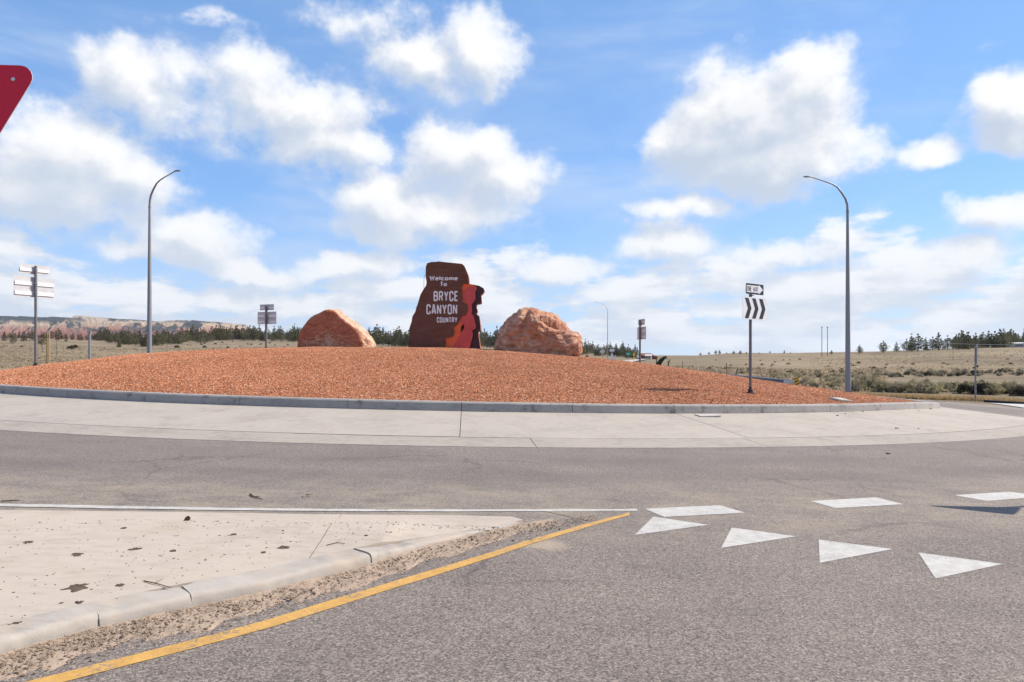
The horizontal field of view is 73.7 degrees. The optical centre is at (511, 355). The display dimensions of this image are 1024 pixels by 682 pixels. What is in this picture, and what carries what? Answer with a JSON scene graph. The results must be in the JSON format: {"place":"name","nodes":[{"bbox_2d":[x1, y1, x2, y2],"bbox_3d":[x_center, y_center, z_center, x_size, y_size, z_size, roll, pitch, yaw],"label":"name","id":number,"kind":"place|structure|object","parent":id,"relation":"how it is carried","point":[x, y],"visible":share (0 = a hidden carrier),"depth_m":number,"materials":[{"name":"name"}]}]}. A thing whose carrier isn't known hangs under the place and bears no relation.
{"place":"outdoors","nodes":[
{"label":"outdoors","id":0,"kind":"place"},
{"bbox_2d":[0,315,258,340],"bbox_3d":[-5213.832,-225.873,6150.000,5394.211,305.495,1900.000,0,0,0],"label":"hills","id":1,"kind":"structure","parent":0,"point":[75,325],"depth_m":6102.70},
{"bbox_2d":[0,442,1023,681],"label":"approach road","id":2,"kind":"structure","parent":0,"point":[902,565],"depth_m":4.75,"materials":[{"name":"asphalt"}]},
{"bbox_2d":[0,65,32,132],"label":"yield sign","id":3,"kind":"object","parent":2,"relation":"on","point":[15,82],"visible":1,"depth_m":3.02,"materials":[{"name":"metal"}]},
{"bbox_2d":[0,510,522,653],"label":"traffic island","id":4,"kind":"structure","parent":2,"relation":"on","point":[48,616],"depth_m":5.14,"materials":[{"name":"concrete"}]},
{"bbox_2d":[60,583,87,592],"bbox_3d":[-2.777,1.476,4.361,0.161,0.012,0.167,0,0,18],"label":"mud clod","id":5,"kind":"object","parent":4,"relation":"on","point":[75,587],"visible":1,"depth_m":4.34,"materials":[{"name":"soil"}]},
{"bbox_2d":[0,519,503,624],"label":"mud crumbs","id":6,"kind":"object","parent":4,"relation":"on","point":[223,545],"visible":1,"depth_m":5.59,"materials":[{"name":"soil"}]},
{"bbox_2d":[0,523,535,664],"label":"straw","id":7,"kind":"object","parent":2,"relation":"on","point":[201,610],"visible":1,"depth_m":4.08,"materials":[{"name":"plant"}]},
{"bbox_2d":[0,515,596,681],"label":"dirt","id":8,"kind":"structure","parent":2,"relation":"on","point":[53,662],"depth_m":4.32,"materials":[{"name":"gravel"}]},
{"bbox_2d":[0,400,1023,520],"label":"circulating road","id":9,"kind":"structure","parent":0,"point":[55,471],"depth_m":9.80,"materials":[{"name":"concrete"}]},
{"bbox_2d":[0,338,1023,412],"bbox_3d":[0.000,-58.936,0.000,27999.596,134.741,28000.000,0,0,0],"label":"ground","id":10,"kind":"structure","parent":0,"point":[742,360],"depth_m":309.62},
{"bbox_2d":[7,331,18,343],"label":"pine tree","id":11,"kind":"object","parent":10,"relation":"on","point":[13,336],"visible":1,"depth_m":453.73,"materials":[{"name":"green plant"}]},
{"bbox_2d":[37,331,45,344],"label":"pine tree","id":12,"kind":"object","parent":10,"relation":"on","point":[41,337],"visible":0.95,"depth_m":426.01,"materials":[{"name":"green plant"}]},
{"bbox_2d":[46,332,47,363],"bbox_3d":[-43.600,-0.248,64.000,0.107,3.904,0.107,0,0,23],"label":"timber post","id":13,"kind":"object","parent":10,"relation":"on","point":[46,347],"visible":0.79,"depth_m":63.98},
{"bbox_2d":[52,328,62,340],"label":"pine tree","id":14,"kind":"object","parent":10,"relation":"on","point":[59,333],"visible":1,"depth_m":707.99,"materials":[{"name":"green plant"}]},
{"bbox_2d":[87,331,91,358],"bbox_3d":[-37.125,-0.191,60.000,0.280,3.962,0.280,0,0,0],"label":"marker post","id":15,"kind":"object","parent":10,"relation":"on","point":[89,344],"visible":0.7,"depth_m":59.92,"materials":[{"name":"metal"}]},
{"bbox_2d":[93,331,103,340],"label":"pine tree","id":16,"kind":"object","parent":10,"relation":"on","point":[96,336],"visible":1,"depth_m":925.70,"materials":[{"name":"green plant"}]},
{"bbox_2d":[113,332,119,343],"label":"pine tree","id":17,"kind":"object","parent":10,"relation":"on","point":[117,335],"visible":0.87,"depth_m":711.05,"materials":[{"name":"green plant"}]},
{"bbox_2d":[125,332,134,343],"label":"pine tree","id":18,"kind":"object","parent":10,"relation":"on","point":[128,337],"visible":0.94,"depth_m":571.55,"materials":[{"name":"green plant"}]},
{"bbox_2d":[0,343,276,367],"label":"dry scrub","id":19,"kind":"object","parent":10,"relation":"on","point":[12,358],"visible":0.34,"depth_m":235.12,"materials":[{"name":"plant"}]},
{"bbox_2d":[153,331,162,345],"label":"pine tree","id":20,"kind":"object","parent":10,"relation":"on","point":[158,340],"visible":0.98,"depth_m":532.20,"materials":[{"name":"green plant"}]},
{"bbox_2d":[147,170,180,352],"bbox_3d":[-31.304,-7.387,61.340,4.009,18.304,0.485,0,0,22],"label":"street lamp","id":21,"kind":"object","parent":10,"relation":"on","point":[149,315],"visible":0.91,"depth_m":61.86,"materials":[{"name":"metal"}]},
{"bbox_2d":[171,330,182,343],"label":"pine tree","id":22,"kind":"object","parent":10,"relation":"on","point":[177,338],"visible":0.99,"depth_m":640.07,"materials":[{"name":"green plant"}]},
{"bbox_2d":[195,328,206,342],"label":"pine tree","id":23,"kind":"object","parent":10,"relation":"on","point":[200,335],"visible":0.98,"depth_m":727.16,"materials":[{"name":"green plant"}]},
{"bbox_2d":[213,325,227,340],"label":"pine tree","id":24,"kind":"object","parent":10,"relation":"on","point":[222,334],"visible":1,"depth_m":801.09,"materials":[{"name":"green plant"}]},
{"bbox_2d":[223,329,230,340],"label":"pine tree","id":25,"kind":"object","parent":10,"relation":"on","point":[227,337],"visible":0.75,"depth_m":851.83,"materials":[{"name":"green plant"}]},
{"bbox_2d":[240,328,248,339],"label":"pine tree","id":26,"kind":"object","parent":10,"relation":"on","point":[245,336],"visible":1,"depth_m":784.40,"materials":[{"name":"green plant"}]},
{"bbox_2d":[249,326,261,340],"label":"pine tree","id":27,"kind":"object","parent":10,"relation":"on","point":[256,332],"visible":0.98,"depth_m":790.77,"materials":[{"name":"green plant"}]},
{"bbox_2d":[273,326,285,340],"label":"pine tree","id":28,"kind":"object","parent":10,"relation":"on","point":[280,334],"visible":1,"depth_m":730.72,"materials":[{"name":"green plant"}]},
{"bbox_2d":[293,328,299,341],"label":"pine tree","id":29,"kind":"object","parent":10,"relation":"on","point":[296,338],"visible":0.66,"depth_m":707.78,"materials":[{"name":"green plant"}]},
{"bbox_2d":[375,327,384,343],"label":"pine tree","id":30,"kind":"object","parent":10,"relation":"on","point":[377,339],"visible":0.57,"depth_m":596.08,"materials":[{"name":"green plant"}]},
{"bbox_2d":[377,328,387,344],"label":"pine tree","id":31,"kind":"object","parent":10,"relation":"on","point":[380,335],"visible":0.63,"depth_m":554.40,"materials":[{"name":"green plant"}]},
{"bbox_2d":[380,331,393,345],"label":"pine tree","id":32,"kind":"object","parent":10,"relation":"on","point":[386,336],"visible":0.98,"depth_m":536.43,"materials":[{"name":"green plant"}]},
{"bbox_2d":[390,331,400,345],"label":"pine tree","id":33,"kind":"object","parent":10,"relation":"on","point":[395,336],"visible":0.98,"depth_m":526.42,"materials":[{"name":"green plant"}]},
{"bbox_2d":[403,330,408,346],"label":"pine tree","id":34,"kind":"object","parent":10,"relation":"on","point":[406,337],"visible":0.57,"depth_m":518.20,"materials":[{"name":"green plant"}]},
{"bbox_2d":[0,347,916,403],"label":"gravel mound","id":35,"kind":"object","parent":10,"relation":"on","point":[444,375],"visible":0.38,"depth_m":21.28,"materials":[{"name":"gravel"}]},
{"bbox_2d":[13,263,53,365],"bbox_3d":[-21.082,-1.769,30.219,0.260,4.535,1.706,0,0,26],"label":"directional sign","id":36,"kind":"object","parent":35,"relation":"on","point":[35,287],"visible":0.94,"depth_m":30.17,"materials":[{"name":"metal"}]},
{"bbox_2d":[258,304,275,347],"bbox_3d":[-14.438,-1.678,40.012,1.370,2.707,0.260,0,0,21],"label":"directional sign","id":37,"kind":"object","parent":35,"relation":"on","point":[265,317],"visible":0.88,"depth_m":40.00,"materials":[{"name":"metal"}]},
{"bbox_2d":[297,309,375,346],"bbox_3d":[-10.152,-1.280,40.449,4.178,2.930,3.356,0,0,0],"label":"boulder","id":38,"kind":"object","parent":35,"relation":"on","point":[332,328],"visible":0.68,"depth_m":38.86,"materials":[{"name":"stone"}]},
{"bbox_2d":[409,261,484,348],"bbox_3d":[-3.553,-2.591,37.462,4.106,5.075,0.976,0,0,0],"label":"monument sign","id":39,"kind":"object","parent":35,"relation":"on","point":[445,315],"visible":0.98,"depth_m":37.00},
{"bbox_2d":[493,307,582,355],"bbox_3d":[1.292,-0.794,34.582,4.461,3.315,3.721,0,0,0],"label":"boulder","id":40,"kind":"object","parent":35,"relation":"on","point":[530,330],"visible":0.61,"depth_m":33.05,"materials":[{"name":"stone"}]},
{"bbox_2d":[637,319,645,361],"bbox_3d":[7.688,-0.782,41.000,0.260,2.856,1.442,0,0,-10],"label":"directional sign","id":41,"kind":"object","parent":35,"relation":"on","point":[641,332],"visible":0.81,"depth_m":40.95,"materials":[{"name":"metal"}]},
{"bbox_2d":[743,283,765,393],"bbox_3d":[7.890,-0.543,22.410,1.385,3.627,0.260,0,0,-39],"label":"directional sign","id":42,"kind":"object","parent":35,"relation":"on","point":[754,308],"visible":0.97,"depth_m":22.30,"materials":[{"name":"metal"}]},
{"bbox_2d":[828,397,852,401],"bbox_3d":[11.027,1.484,22.911,0.560,0.111,0.500,4,7,-24],"label":"concrete cover","id":43,"kind":"object","parent":35,"relation":"on","point":[839,399],"visible":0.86,"depth_m":22.79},
{"bbox_2d":[481,331,489,346],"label":"pine tree","id":44,"kind":"object","parent":10,"relation":"on","point":[485,337],"visible":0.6,"depth_m":605.92,"materials":[{"name":"green plant"}]},
{"bbox_2d":[486,332,493,347],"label":"pine tree","id":45,"kind":"object","parent":10,"relation":"on","point":[489,343],"visible":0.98,"depth_m":578.90,"materials":[{"name":"green plant"}]},
{"bbox_2d":[490,330,497,346],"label":"pine tree","id":46,"kind":"object","parent":10,"relation":"on","point":[495,338],"visible":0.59,"depth_m":578.29,"materials":[{"name":"green plant"}]},
{"bbox_2d":[0,393,1023,447],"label":"truck apron","id":47,"kind":"object","parent":10,"relation":"on","point":[96,417],"visible":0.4,"depth_m":15.98,"materials":[{"name":"concrete"}]},
{"bbox_2d":[0,384,939,413],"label":"island kerb","id":48,"kind":"structure","parent":47,"relation":"on","point":[475,406],"depth_m":18.11,"materials":[{"name":"concrete"}]},
{"bbox_2d":[695,414,720,416],"bbox_3d":[5.248,1.593,18.288,0.620,0.030,0.300,0,5,-17],"label":"concrete scrap","id":49,"kind":"object","parent":47,"relation":"on","point":[708,415],"visible":1,"depth_m":18.20,"materials":[{"name":"concrete"}]},
{"bbox_2d":[594,344,601,355],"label":"pine tree","id":50,"kind":"object","parent":10,"relation":"on","point":[598,353],"visible":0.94,"depth_m":605.27,"materials":[{"name":"green plant"}]},
{"bbox_2d":[603,304,607,358],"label":"street lamp","id":51,"kind":"object","parent":10,"relation":"on","point":[607,332],"visible":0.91,"depth_m":184.94,"materials":[{"name":"metal"}]},
{"bbox_2d":[618,343,626,355],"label":"pine tree","id":52,"kind":"object","parent":10,"relation":"on","point":[621,351],"visible":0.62,"depth_m":608.26,"materials":[{"name":"green plant"}]},
{"bbox_2d":[636,353,654,358],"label":"building","id":53,"kind":"structure","parent":10,"relation":"on","point":[642,355],"depth_m":417.20,"materials":[{"name":"metal"}]},
{"bbox_2d":[656,356,670,365],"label":"dead snag","id":54,"kind":"object","parent":10,"relation":"on","point":[660,360],"visible":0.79,"depth_m":94.79,"materials":[{"name":"wood"}]},
{"bbox_2d":[728,374,793,383],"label":"guardrail","id":55,"kind":"object","parent":10,"relation":"on","point":[787,381],"visible":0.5,"depth_m":69.42,"materials":[{"name":"metal"}]},
{"bbox_2d":[666,365,886,392],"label":"dry scrub","id":56,"kind":"object","parent":10,"relation":"on","point":[880,378],"visible":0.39,"depth_m":126.87,"materials":[{"name":"plant"}]},
{"bbox_2d":[794,377,798,384],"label":"hazard board","id":57,"kind":"object","parent":10,"relation":"on","point":[796,380],"visible":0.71,"depth_m":67.58,"materials":[{"name":"metal"}]},
{"bbox_2d":[829,381,839,386],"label":"rabbitbrush","id":58,"kind":"object","parent":10,"relation":"on","point":[833,383],"visible":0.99,"depth_m":75.97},
{"bbox_2d":[851,376,863,390],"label":"sagebrush","id":59,"kind":"object","parent":10,"relation":"on","point":[857,386],"visible":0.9,"depth_m":69.41,"materials":[{"name":"green plant"}]},
{"bbox_2d":[855,378,870,390],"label":"rabbitbrush","id":60,"kind":"object","parent":10,"relation":"on","point":[865,386],"visible":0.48,"depth_m":70.16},
{"bbox_2d":[857,372,869,380],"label":"sagebrush","id":61,"kind":"object","parent":10,"relation":"on","point":[864,376],"visible":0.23,"depth_m":72.58,"materials":[{"name":"green plant"}]},
{"bbox_2d":[865,375,874,387],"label":"sagebrush","id":62,"kind":"object","parent":10,"relation":"on","point":[870,385],"visible":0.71,"depth_m":71.56,"materials":[{"name":"green plant"}]},
{"bbox_2d":[864,376,877,389],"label":"rabbitbrush","id":63,"kind":"object","parent":10,"relation":"on","point":[873,379],"visible":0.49,"depth_m":71.48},
{"bbox_2d":[872,380,886,391],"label":"rabbitbrush","id":64,"kind":"object","parent":10,"relation":"on","point":[879,385],"visible":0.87,"depth_m":68.05,"materials":[{"name":"plant"}]},
{"bbox_2d":[877,341,889,352],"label":"pine tree","id":65,"kind":"object","parent":10,"relation":"on","point":[882,349],"visible":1,"depth_m":457.17,"materials":[{"name":"green plant"}]},
{"bbox_2d":[880,382,897,392],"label":"rabbitbrush","id":66,"kind":"object","parent":10,"relation":"on","point":[889,384],"visible":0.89,"depth_m":67.38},
{"bbox_2d":[886,381,900,391],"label":"sagebrush","id":67,"kind":"object","parent":10,"relation":"on","point":[892,390],"visible":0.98,"depth_m":67.09,"materials":[{"name":"green plant"}]},
{"bbox_2d":[892,342,900,351],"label":"pine tree","id":68,"kind":"object","parent":10,"relation":"on","point":[897,348],"visible":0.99,"depth_m":471.45,"materials":[{"name":"green plant"}]},
{"bbox_2d":[897,382,909,391],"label":"rabbitbrush","id":69,"kind":"object","parent":10,"relation":"on","point":[901,387],"visible":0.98,"depth_m":66.73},
{"bbox_2d":[901,338,910,350],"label":"pine tree","id":70,"kind":"object","parent":10,"relation":"on","point":[904,345],"visible":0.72,"depth_m":482.81,"materials":[{"name":"green plant"}]},
{"bbox_2d":[903,381,916,392],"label":"rabbitbrush","id":71,"kind":"object","parent":10,"relation":"on","point":[910,388],"visible":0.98,"depth_m":66.38,"materials":[{"name":"plant"}]},
{"bbox_2d":[906,333,916,350],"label":"pine tree","id":72,"kind":"object","parent":10,"relation":"on","point":[909,348],"visible":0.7,"depth_m":472.91,"materials":[{"name":"green plant"}]},
{"bbox_2d":[810,350,1023,374],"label":"dry scrub","id":73,"kind":"object","parent":10,"relation":"on","point":[924,368],"visible":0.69,"depth_m":266.80,"materials":[{"name":"plant"}]},
{"bbox_2d":[908,334,928,350],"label":"pine tree","id":74,"kind":"object","parent":10,"relation":"on","point":[913,344],"visible":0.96,"depth_m":464.31,"materials":[{"name":"green plant"}]},
{"bbox_2d":[913,380,929,392],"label":"sagebrush","id":75,"kind":"object","parent":10,"relation":"on","point":[920,388],"visible":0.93,"depth_m":66.14,"materials":[{"name":"green plant"}]},
{"bbox_2d":[913,379,930,392],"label":"sagebrush","id":76,"kind":"object","parent":10,"relation":"on","point":[926,384],"visible":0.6,"depth_m":66.33,"materials":[{"name":"green plant"}]},
{"bbox_2d":[928,336,937,349],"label":"pine tree","id":77,"kind":"object","parent":10,"relation":"on","point":[931,344],"visible":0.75,"depth_m":513.29,"materials":[{"name":"green plant"}]},
{"bbox_2d":[925,383,942,393],"bbox_3d":[40.363,3.055,65.276,1.696,1.288,1.467,0,0,-22],"label":"rabbitbrush","id":78,"kind":"object","parent":10,"relation":"on","point":[933,389],"visible":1,"depth_m":65.00,"materials":[{"name":"plant"}]},
{"bbox_2d":[929,332,945,349],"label":"pine tree","id":79,"kind":"object","parent":10,"relation":"on","point":[939,345],"visible":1,"depth_m":477.66,"materials":[{"name":"green plant"}]},
{"bbox_2d":[853,391,1023,401],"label":"dry grass","id":80,"kind":"structure","parent":10,"relation":"on","point":[961,397],"depth_m":54.90,"materials":[{"name":"plant"}]},
{"bbox_2d":[933,380,949,392],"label":"rabbitbrush","id":81,"kind":"object","parent":10,"relation":"on","point":[940,385],"visible":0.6,"depth_m":65.53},
{"bbox_2d":[940,335,952,349],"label":"pine tree","id":82,"kind":"object","parent":10,"relation":"on","point":[946,341],"visible":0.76,"depth_m":506.40,"materials":[{"name":"green plant"}]},
{"bbox_2d":[942,380,953,391],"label":"sagebrush","id":83,"kind":"object","parent":10,"relation":"on","point":[947,386],"visible":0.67,"depth_m":67.39,"materials":[{"name":"green plant"}]},
{"bbox_2d":[953,334,965,349],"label":"pine tree","id":84,"kind":"object","parent":10,"relation":"on","point":[958,343],"visible":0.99,"depth_m":462.41,"materials":[{"name":"green plant"}]},
{"bbox_2d":[956,381,971,393],"bbox_3d":[43.075,2.933,64.966,1.336,1.559,1.320,0,0,39],"label":"shrub","id":85,"kind":"object","parent":10,"relation":"on","point":[965,387],"visible":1,"depth_m":64.81,"materials":[{"name":"green plant"}]},
{"bbox_2d":[961,335,969,349],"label":"pine tree","id":86,"kind":"object","parent":10,"relation":"on","point":[966,344],"visible":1,"depth_m":461.18,"materials":[{"name":"green plant"}]},
{"bbox_2d":[963,332,974,348],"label":"pine tree","id":87,"kind":"object","parent":10,"relation":"on","point":[971,343],"visible":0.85,"depth_m":464.15,"materials":[{"name":"green plant"}]},
{"bbox_2d":[974,345,977,401],"bbox_3d":[36.029,1.426,53.032,0.176,4.608,0.700,0,0,30],"label":"sign post","id":88,"kind":"object","parent":10,"relation":"on","point":[976,354],"visible":0.84,"depth_m":52.95,"materials":[{"name":"metal"}]},
{"bbox_2d":[972,333,979,347],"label":"pine tree","id":89,"kind":"object","parent":10,"relation":"on","point":[975,338],"visible":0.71,"depth_m":489.82,"materials":[{"name":"green plant"}]},
{"bbox_2d":[970,387,985,394],"bbox_3d":[43.583,3.130,63.895,1.234,1.116,1.164,0,0,42],"label":"shrub","id":90,"kind":"object","parent":10,"relation":"on","point":[972,391],"visible":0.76,"depth_m":63.63,"materials":[{"name":"green plant"}]},
{"bbox_2d":[972,380,993,393],"bbox_3d":[44.031,2.838,63.813,1.621,1.816,1.602,0,0,-6],"label":"shrub","id":91,"kind":"object","parent":10,"relation":"on","point":[983,385],"visible":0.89,"depth_m":63.67,"materials":[{"name":"green plant"}]},
{"bbox_2d":[977,332,988,345],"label":"pine tree","id":92,"kind":"object","parent":10,"relation":"on","point":[982,334],"visible":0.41,"depth_m":522.99,"materials":[{"name":"green plant"}]},
{"bbox_2d":[985,333,998,347],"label":"pine tree","id":93,"kind":"object","parent":10,"relation":"on","point":[990,339],"visible":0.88,"depth_m":505.92,"materials":[{"name":"green plant"}]},
{"bbox_2d":[981,383,1003,394],"bbox_3d":[44.596,3.022,63.281,1.770,1.382,1.748,0,0,42],"label":"rabbitbrush","id":94,"kind":"object","parent":10,"relation":"on","point":[997,389],"visible":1,"depth_m":63.07,"materials":[{"name":"plant"}]},
{"bbox_2d":[989,331,1002,347],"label":"pine tree","id":95,"kind":"object","parent":10,"relation":"on","point":[997,336],"visible":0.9,"depth_m":504.68,"materials":[{"name":"green plant"}]},
{"bbox_2d":[988,381,1004,394],"bbox_3d":[45.012,2.961,63.542,1.649,1.499,1.669,0,0,-39],"label":"rabbitbrush","id":96,"kind":"object","parent":10,"relation":"on","point":[995,383],"visible":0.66,"depth_m":63.32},
{"bbox_2d":[997,379,1012,393],"bbox_3d":[46.751,2.832,64.786,2.157,1.756,1.866,0,0,39],"label":"rabbitbrush","id":97,"kind":"object","parent":10,"relation":"on","point":[1005,383],"visible":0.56,"depth_m":64.52,"materials":[{"name":"plant"}]},
{"bbox_2d":[997,328,1015,346],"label":"pine tree","id":98,"kind":"object","parent":10,"relation":"on","point":[1006,341],"visible":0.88,"depth_m":506.79,"materials":[{"name":"green plant"}]},
{"bbox_2d":[1001,332,1015,345],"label":"pine tree","id":99,"kind":"object","parent":10,"relation":"on","point":[1010,341],"visible":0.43,"depth_m":513.56,"materials":[{"name":"green plant"}]},
{"bbox_2d":[1002,342,1023,346],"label":"building","id":100,"kind":"structure","parent":10,"relation":"on","point":[1018,344],"depth_m":514.32,"materials":[{"name":"metal"}]},
{"bbox_2d":[1009,380,1021,392],"bbox_3d":[47.394,2.833,64.322,1.629,1.691,1.560,0,0,-19],"label":"sagebrush","id":101,"kind":"object","parent":10,"relation":"on","point":[1012,384],"visible":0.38,"depth_m":64.19,"materials":[{"name":"green plant"}]},
{"bbox_2d":[1008,384,1023,395],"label":"shrub","id":102,"kind":"object","parent":10,"relation":"on","point":[1018,391],"visible":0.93,"depth_m":61.35,"materials":[{"name":"green plant"}]},
{"bbox_2d":[1015,368,1023,375],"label":"sagebrush","id":103,"kind":"object","parent":10,"relation":"on","point":[1020,372],"visible":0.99,"depth_m":144.43,"materials":[{"name":"green plant"}]},
{"bbox_2d":[0,0,1023,355],"label":"sky","id":104,"kind":"structure","parent":0,"point":[649,160],"materials":[{"name":"blue"}]},
{"bbox_2d":[919,342,998,344],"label":"overhead wire","id":105,"kind":"object","parent":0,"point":[955,343],"visible":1,"depth_m":329.93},
{"bbox_2d":[911,399,1023,407],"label":"side road","id":106,"kind":"structure","parent":0,"point":[1017,405],"depth_m":48.15,"materials":[{"name":"asphalt"}]},
{"bbox_2d":[984,400,1023,403],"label":"road kerb","id":107,"kind":"structure","parent":106,"relation":"on","point":[1007,402],"depth_m":50.72,"materials":[{"name":"concrete"}]},
{"bbox_3d":[28.547,3.454,58.000,0.720,0.620,0.720,0,0,0],"label":"lamp footing","id":108,"kind":"object","parent":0,"visible":0},
{"bbox_2d":[803,176,851,391],"bbox_3d":[26.770,-6.078,58.000,4.042,18.455,0.489,0,0,0],"label":"street lamp","id":109,"kind":"object","parent":108,"relation":"on","point":[847,353],"visible":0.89,"depth_m":57.88,"materials":[{"name":"metal"}]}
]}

